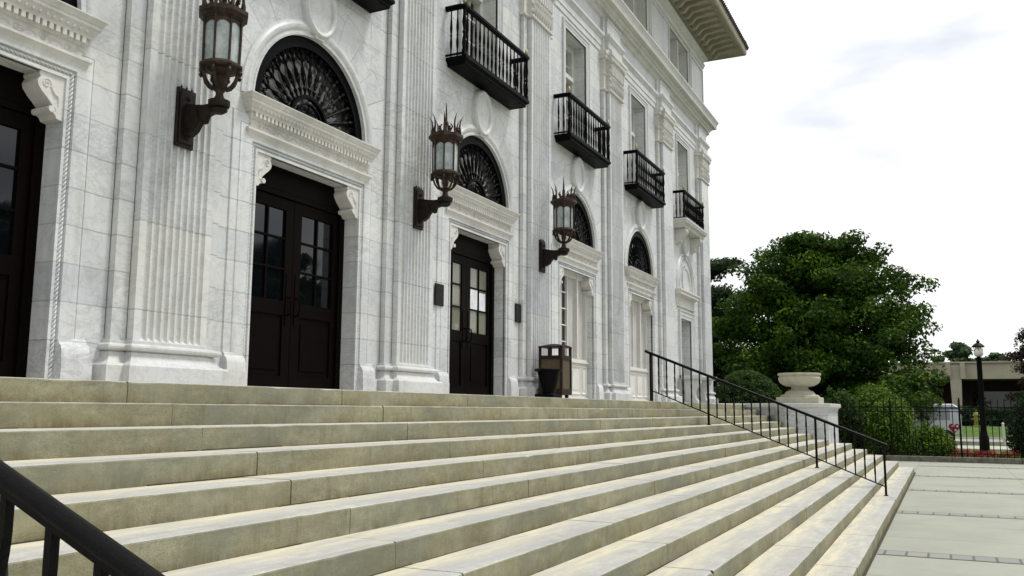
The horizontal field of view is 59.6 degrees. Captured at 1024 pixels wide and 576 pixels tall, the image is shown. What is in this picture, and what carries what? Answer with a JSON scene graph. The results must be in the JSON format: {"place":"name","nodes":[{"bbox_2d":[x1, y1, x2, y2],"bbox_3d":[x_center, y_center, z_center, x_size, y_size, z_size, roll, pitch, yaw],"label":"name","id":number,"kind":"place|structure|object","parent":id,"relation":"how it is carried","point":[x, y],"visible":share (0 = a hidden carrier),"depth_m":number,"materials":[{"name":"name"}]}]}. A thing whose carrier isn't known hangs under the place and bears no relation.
{"place":"outdoors","nodes":[
{"label":"outdoors","id":0,"kind":"place"},
{"bbox_2d":[703,0,1023,362],"label":"sky","id":1,"kind":"structure","parent":0,"point":[898,122],"materials":[{"name":"white"}]},
{"bbox_2d":[852,445,1011,449],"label":"sidewalk","id":2,"kind":"structure","parent":0,"point":[991,447],"depth_m":44.12,"materials":[{"name":"grey concrete"}]},
{"bbox_2d":[852,443,1020,457],"bbox_3d":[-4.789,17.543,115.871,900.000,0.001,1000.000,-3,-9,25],"label":"ground","id":3,"kind":"structure","parent":0,"point":[998,452],"depth_m":42.48,"materials":[{"name":"brown soil"}]},
{"bbox_2d":[0,0,748,402],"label":"courthouse building","id":4,"kind":"structure","parent":3,"relation":"on","point":[264,234],"depth_m":12.41,"materials":[{"name":"stone"}]},
{"bbox_2d":[0,65,45,377],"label":"double door","id":5,"kind":"structure","parent":4,"relation":"in","point":[22,134],"depth_m":8.02,"materials":[{"name":"brown wood"}]},
{"bbox_2d":[173,0,247,150],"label":"wall lantern","id":6,"kind":"object","parent":4,"relation":"attached to","point":[224,22],"depth_m":9.13,"materials":[{"name":"brown metal"}]},
{"bbox_2d":[247,165,344,388],"bbox_3d":[-2.804,-0.061,11.386,0.167,2.850,2.060,-3,-9,25],"label":"double door","id":7,"kind":"structure","parent":4,"relation":"in","point":[297,288],"depth_m":11.46,"materials":[{"name":"brown wood"}]},
{"bbox_2d":[413,103,463,230],"bbox_3d":[-1.097,-1.842,13.395,0.726,1.900,0.491,-3,-9,25],"label":"wall lantern","id":8,"kind":"object","parent":4,"relation":"attached to","point":[446,141],"depth_m":13.26,"materials":[{"name":"brown metal"}]},
{"bbox_2d":[434,283,443,306],"bbox_3d":[-1.155,0.108,14.191,0.028,0.350,0.260,-3,-9,25],"label":"plaque","id":9,"kind":"object","parent":4,"relation":"attached to","point":[439,296],"visible":1,"depth_m":14.16,"materials":[{"name":"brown metal"}]},
{"bbox_2d":[449,233,494,394],"bbox_3d":[-0.799,0.513,15.514,0.167,2.850,2.060,-3,-9,25],"label":"double door","id":10,"kind":"structure","parent":4,"relation":"in","point":[471,344],"depth_m":15.71,"materials":[{"name":"brown wood"}]},
{"bbox_2d":[515,303,520,322],"bbox_3d":[0.128,0.476,16.833,0.028,0.350,0.300,-3,-9,25],"label":"plaque","id":11,"kind":"object","parent":4,"relation":"attached to","point":[518,313],"visible":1,"depth_m":16.77,"materials":[{"name":"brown metal"}]},
{"bbox_2d":[539,176,576,272],"bbox_3d":[0.907,-1.268,17.523,0.726,1.900,0.491,-3,-9,25],"label":"wall lantern","id":12,"kind":"object","parent":4,"relation":"attached to","point":[563,210],"depth_m":17.38,"materials":[{"name":"brown metal"}]},
{"bbox_2d":[560,271,588,398],"bbox_3d":[1.216,1.071,19.639,0.230,2.840,2.060,-3,-9,25],"label":"window","id":13,"kind":"structure","parent":4,"relation":"in","point":[573,304],"depth_m":19.96,"materials":[{"name":"white paint"}]},
{"bbox_2d":[623,0,648,32],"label":"attic window","id":14,"kind":"structure","parent":4,"relation":"in","point":[631,4],"depth_m":25.99,"materials":[{"name":"wood"}]},
{"bbox_2d":[629,296,648,400],"bbox_3d":[3.220,1.645,23.768,0.230,2.840,2.060,-3,-9,25],"label":"window","id":15,"kind":"structure","parent":4,"relation":"in","point":[638,320],"depth_m":24.06,"materials":[{"name":"white paint"}]},
{"bbox_2d":[669,23,689,84],"bbox_3d":[5.264,-7.403,29.215,0.460,1.665,2.450,-3,-9,25],"label":"attic window","id":16,"kind":"structure","parent":4,"relation":"in","point":[673,44],"depth_m":29.20,"materials":[{"name":"wood"}]},
{"bbox_2d":[710,257,774,388],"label":"broadleaf tree","id":17,"kind":"object","parent":3,"relation":"on","point":[718,267],"visible":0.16,"depth_m":52.66,"materials":[{"name":"green plant"}]},
{"bbox_2d":[712,229,950,444],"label":"broadleaf tree","id":18,"kind":"object","parent":3,"relation":"on","point":[828,314],"visible":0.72,"depth_m":44.74,"materials":[{"name":"green plant"}]},
{"bbox_2d":[820,385,870,448],"bbox_3d":[12.063,4.975,33.011,2.244,2.790,2.021,-3,-9,25],"label":"leafy shrub","id":19,"kind":"object","parent":3,"relation":"on","point":[844,396],"visible":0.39,"depth_m":32.73,"materials":[{"name":"green plant"}]},
{"bbox_2d":[852,383,920,454],"bbox_3d":[13.883,5.096,33.934,3.069,3.002,3.171,-3,-9,25],"label":"leafy shrub","id":20,"kind":"object","parent":3,"relation":"on","point":[874,393],"visible":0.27,"depth_m":33.65,"materials":[{"name":"green plant"}]},
{"bbox_2d":[863,396,924,455],"bbox_3d":[13.432,5.035,31.514,2.153,2.452,2.252,-3,-9,25],"label":"leafy shrub","id":21,"kind":"object","parent":3,"relation":"on","point":[881,417],"visible":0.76,"depth_m":30.98,"materials":[{"name":"green plant"}]},
{"bbox_2d":[782,361,1023,423],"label":"building","id":22,"kind":"structure","parent":3,"relation":"on","point":[1000,379],"depth_m":75.07,"materials":[{"name":"beige concrete"}]},
{"bbox_2d":[973,391,1020,421],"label":"window","id":23,"kind":"structure","parent":22,"relation":"in","point":[1000,396],"depth_m":76.51,"materials":[{"name":"black glass"}]},
{"bbox_2d":[824,397,1023,463],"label":"iron fence","id":24,"kind":"object","parent":3,"relation":"on","point":[961,459],"visible":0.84,"depth_m":29.41,"materials":[{"name":"metal"}]},
{"bbox_2d":[840,437,1010,443],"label":"street kerb","id":25,"kind":"structure","parent":3,"relation":"on","point":[969,442],"depth_m":50.51,"materials":[{"name":"grey concrete"}]},
{"bbox_2d":[915,387,943,435],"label":"crape myrtle","id":26,"kind":"object","parent":3,"relation":"on","point":[922,413],"visible":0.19,"depth_m":49.44,"materials":[{"name":"green plant"}]},
{"bbox_2d":[905,422,957,456],"bbox_3d":[14.586,5.396,30.983,1.633,1.489,1.533,2,-8,-12],"label":"leafy shrub","id":27,"kind":"object","parent":3,"relation":"on","point":[937,443],"visible":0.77,"depth_m":30.70,"materials":[{"name":"green plant"}]},
{"bbox_2d":[909,404,961,437],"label":"parked van","id":28,"kind":"object","parent":3,"relation":"on","point":[943,416],"visible":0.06,"depth_m":49.11,"materials":[{"name":"white metal"}]},
{"bbox_2d":[932,356,944,361],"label":"broadleaf tree","id":29,"kind":"object","parent":3,"relation":"on","point":[939,359],"visible":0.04,"depth_m":108.81,"materials":[{"name":"green plant"}]},
{"bbox_2d":[949,424,958,448],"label":"heart sign","id":30,"kind":"object","parent":3,"relation":"on","point":[956,427],"visible":0.91,"depth_m":42.16,"materials":[{"name":"red metal"}]},
{"bbox_2d":[941,341,975,361],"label":"broadleaf tree","id":31,"kind":"object","parent":3,"relation":"on","point":[960,352],"visible":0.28,"depth_m":102.55,"materials":[{"name":"green plant"}]},
{"bbox_2d":[971,339,989,452],"bbox_3d":[19.685,4.537,37.458,0.507,4.850,0.520,-3,-9,25],"label":"street lamp","id":32,"kind":"object","parent":3,"relation":"on","point":[978,350],"visible":0.92,"depth_m":37.38,"materials":[{"name":"metal"}]},
{"bbox_2d":[949,448,1022,457],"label":"flower bed","id":33,"kind":"object","parent":3,"relation":"on","point":[985,456],"visible":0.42,"depth_m":29.72,"materials":[{"name":"red plant"}]},
{"bbox_2d":[957,405,1018,426],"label":"hedge","id":34,"kind":"object","parent":3,"relation":"on","point":[995,418],"visible":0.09,"depth_m":67.69,"materials":[{"name":"green plant"}]},
{"bbox_2d":[981,352,1008,360],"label":"broadleaf tree","id":35,"kind":"object","parent":3,"relation":"on","point":[993,356],"visible":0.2,"depth_m":109.80,"materials":[{"name":"green plant"}]},
{"bbox_2d":[1001,423,1005,444],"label":"white post","id":36,"kind":"object","parent":3,"relation":"on","point":[1003,433],"visible":1,"depth_m":48.18,"materials":[{"name":"paint"}]},
{"bbox_2d":[999,327,1023,420],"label":"purple leaf tree","id":37,"kind":"object","parent":3,"relation":"on","point":[1014,356],"visible":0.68,"depth_m":35.66,"materials":[{"name":"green plant"}]},
{"bbox_2d":[1005,390,1023,457],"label":"dark shrub","id":38,"kind":"object","parent":3,"relation":"on","point":[1015,434],"visible":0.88,"depth_m":30.48,"materials":[{"name":"green plant"}]},
{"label":"planting bed","id":39,"kind":"structure","parent":3,"relation":"on","visible":0},
{"bbox_2d":[713,369,781,402],"bbox_3d":[8.371,4.004,31.833,2.998,2.202,2.938,-3,-9,25],"label":"clipped bush","id":40,"kind":"object","parent":39,"relation":"on","point":[757,382],"visible":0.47,"depth_m":31.10,"materials":[{"name":"green plant"}]},
{"bbox_2d":[866,461,1023,575],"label":"plaza pavement","id":41,"kind":"structure","parent":0,"point":[970,535],"depth_m":13.01,"materials":[{"name":"concrete"}]},
{"bbox_2d":[0,377,914,575],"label":"stone staircase","id":42,"kind":"structure","parent":41,"relation":"on","point":[173,479],"depth_m":6.58,"materials":[{"name":"stone"}]},
{"bbox_2d":[0,460,164,575],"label":"handrail","id":43,"kind":"object","parent":42,"relation":"on","point":[102,551],"visible":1,"depth_m":2.01,"materials":[{"name":"metal"}]},
{"bbox_2d":[534,368,561,397],"bbox_3d":[0.621,1.645,15.318,0.493,0.531,0.489,0,-8,-1],"label":"planter pot","id":44,"kind":"object","parent":42,"relation":"on","point":[548,379],"visible":0.89,"depth_m":15.19,"materials":[{"name":"black plastic"}]},
{"bbox_2d":[538,344,571,397],"bbox_3d":[0.814,1.586,16.816,0.492,1.057,0.492,-3,-9,25],"label":"litter bin","id":45,"kind":"object","parent":42,"relation":"on","point":[560,360],"visible":0.75,"depth_m":16.67,"materials":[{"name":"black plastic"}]},
{"bbox_2d":[680,375,716,402],"bbox_3d":[5.714,3.132,27.296,0.690,0.875,1.960,-3,-9,25],"label":"stone bench","id":46,"kind":"object","parent":42,"relation":"on","point":[695,387],"visible":0.63,"depth_m":26.72,"materials":[{"name":"stone"}]},
{"bbox_2d":[644,350,888,495],"bbox_3d":[4.672,2.468,16.901,4.452,2.711,0.070,-3,-9,25],"label":"handrail","id":47,"kind":"object","parent":42,"relation":"on","point":[815,418],"visible":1,"depth_m":16.81,"materials":[{"name":"metal"}]},
{"bbox_2d":[711,403,840,444],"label":"wing wall","id":48,"kind":"structure","parent":41,"relation":"on","point":[827,411],"depth_m":23.55,"materials":[{"name":"stone"}]},
{"bbox_2d":[776,372,823,402],"bbox_3d":[7.985,2.786,24.785,1.160,0.835,1.160,-3,-9,25],"label":"stone urn","id":49,"kind":"object","parent":48,"relation":"on","point":[799,383],"visible":0.99,"depth_m":24.38,"materials":[{"name":"stone"}]},
{"bbox_2d":[862,473,915,575],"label":"paving edge joint","id":50,"kind":"object","parent":41,"relation":"on","point":[879,543],"visible":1,"depth_m":11.95,"materials":[{"name":"grey concrete"}]},
{"bbox_2d":[877,465,1023,563],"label":"paving bands","id":51,"kind":"object","parent":41,"relation":"on","point":[957,557],"visible":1,"depth_m":10.44,"materials":[{"name":"brick"}]},
{"bbox_2d":[954,439,1007,441],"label":"road","id":52,"kind":"structure","parent":0,"point":[995,440],"depth_m":55.51,"materials":[{"name":"grey asphalt"}]},
{"bbox_2d":[955,425,1012,437],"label":"lawn","id":53,"kind":"structure","parent":0,"point":[975,433],"depth_m":61.63,"materials":[{"name":"green plant"}]},
{"bbox_2d":[971,410,979,426],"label":"fire hydrant","id":54,"kind":"object","parent":53,"relation":"on","point":[975,418],"visible":0.73,"depth_m":65.46,"materials":[{"name":"yellow metal"}]}
]}

